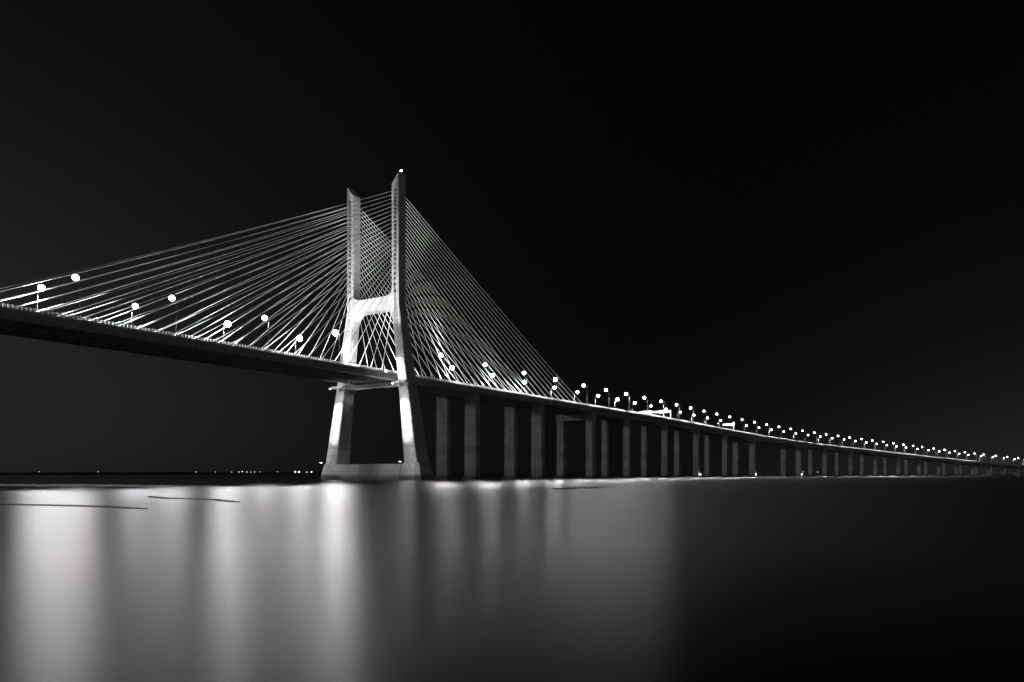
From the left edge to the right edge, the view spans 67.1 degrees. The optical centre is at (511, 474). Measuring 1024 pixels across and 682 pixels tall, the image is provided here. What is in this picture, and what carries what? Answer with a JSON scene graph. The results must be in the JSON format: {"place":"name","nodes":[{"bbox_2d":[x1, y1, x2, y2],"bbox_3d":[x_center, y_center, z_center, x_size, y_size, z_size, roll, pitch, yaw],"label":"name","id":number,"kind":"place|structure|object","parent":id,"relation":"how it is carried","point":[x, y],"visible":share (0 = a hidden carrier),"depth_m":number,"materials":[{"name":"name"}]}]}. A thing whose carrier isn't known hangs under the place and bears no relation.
{"place":"outdoors","nodes":[
{"label":"outdoors","id":0,"kind":"place"},
{"bbox_2d":[0,475,1023,681],"bbox_3d":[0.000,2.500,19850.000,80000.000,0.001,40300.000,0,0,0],"label":"river water","id":1,"kind":"structure","parent":0,"point":[635,578],"depth_m":18.40,"materials":[{"name":"grey liquid"}]},
{"bbox_2d":[0,504,147,508],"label":"mudflat","id":2,"kind":"structure","parent":1,"relation":"on","point":[75,506],"depth_m":61.03,"materials":[{"name":"black soil"}]},
{"bbox_2d":[0,484,194,486],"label":"mudflat","id":3,"kind":"structure","parent":1,"relation":"on","point":[94,485],"depth_m":172.64,"materials":[{"name":"black soil"}]},
{"bbox_2d":[147,496,239,501],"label":"mudflat","id":4,"kind":"structure","parent":1,"relation":"on","point":[192,498],"depth_m":78.81,"materials":[{"name":"black soil"}]},
{"bbox_2d":[0,170,1023,479],"bbox_3d":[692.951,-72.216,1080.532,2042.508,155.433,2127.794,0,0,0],"label":"cable stayed bridge","id":5,"kind":"structure","parent":1,"relation":"on","point":[348,374],"depth_m":395.56,"materials":[{"name":"concrete"}]},
{"bbox_2d":[37,285,44,311],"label":"street lamp","id":6,"kind":"object","parent":5,"relation":"on","point":[40,287],"visible":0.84,"depth_m":269.62,"materials":[{"name":"paint"}]},
{"bbox_2d":[72,274,79,292],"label":"street lamp","id":7,"kind":"object","parent":5,"relation":"on","point":[75,277],"visible":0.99,"depth_m":255.16,"materials":[{"name":"paint"}]},
{"bbox_2d":[131,303,137,318],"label":"street lamp","id":8,"kind":"object","parent":5,"relation":"on","point":[135,307],"visible":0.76,"depth_m":297.79,"materials":[{"name":"paint"}]},
{"bbox_2d":[169,295,176,332],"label":"street lamp","id":9,"kind":"object","parent":5,"relation":"on","point":[171,297],"visible":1,"depth_m":283.71,"materials":[{"name":"paint"}]},
{"bbox_2d":[223,321,230,328],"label":"street lamp","id":10,"kind":"object","parent":5,"relation":"on","point":[227,324],"visible":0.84,"depth_m":331.33,"materials":[{"name":"paint"}]},
{"bbox_2d":[262,315,268,350],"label":"street lamp","id":11,"kind":"object","parent":5,"relation":"on","point":[264,317],"visible":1,"depth_m":317.35,"materials":[{"name":"paint"}]},
{"bbox_2d":[333,330,339,363],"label":"street lamp","id":12,"kind":"object","parent":5,"relation":"on","point":[335,332],"visible":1,"depth_m":350.02,"materials":[{"name":"paint"}]},
{"bbox_2d":[522,371,527,392],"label":"street lamp","id":13,"kind":"object","parent":5,"relation":"on","point":[523,372],"visible":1,"depth_m":479.25,"materials":[{"name":"paint"}]},
{"bbox_2d":[641,410,670,417],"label":"sign gantry","id":14,"kind":"object","parent":5,"relation":"on","point":[659,411],"visible":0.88,"depth_m":671.62,"materials":[{"name":"metal"}]},
{"bbox_2d":[551,487,604,488],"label":"mudflat","id":15,"kind":"structure","parent":1,"relation":"on","point":[576,488],"depth_m":137.47,"materials":[{"name":"black soil"}]},
{"bbox_2d":[0,471,1023,474],"bbox_3d":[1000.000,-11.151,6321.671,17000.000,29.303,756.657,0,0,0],"label":"distant shoreline","id":16,"kind":"structure","parent":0,"point":[162,473],"depth_m":6000.00,"materials":[{"name":"black"}]},
{"bbox_2d":[0,0,1023,473],"label":"sky","id":17,"kind":"structure","parent":0,"point":[807,216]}
]}

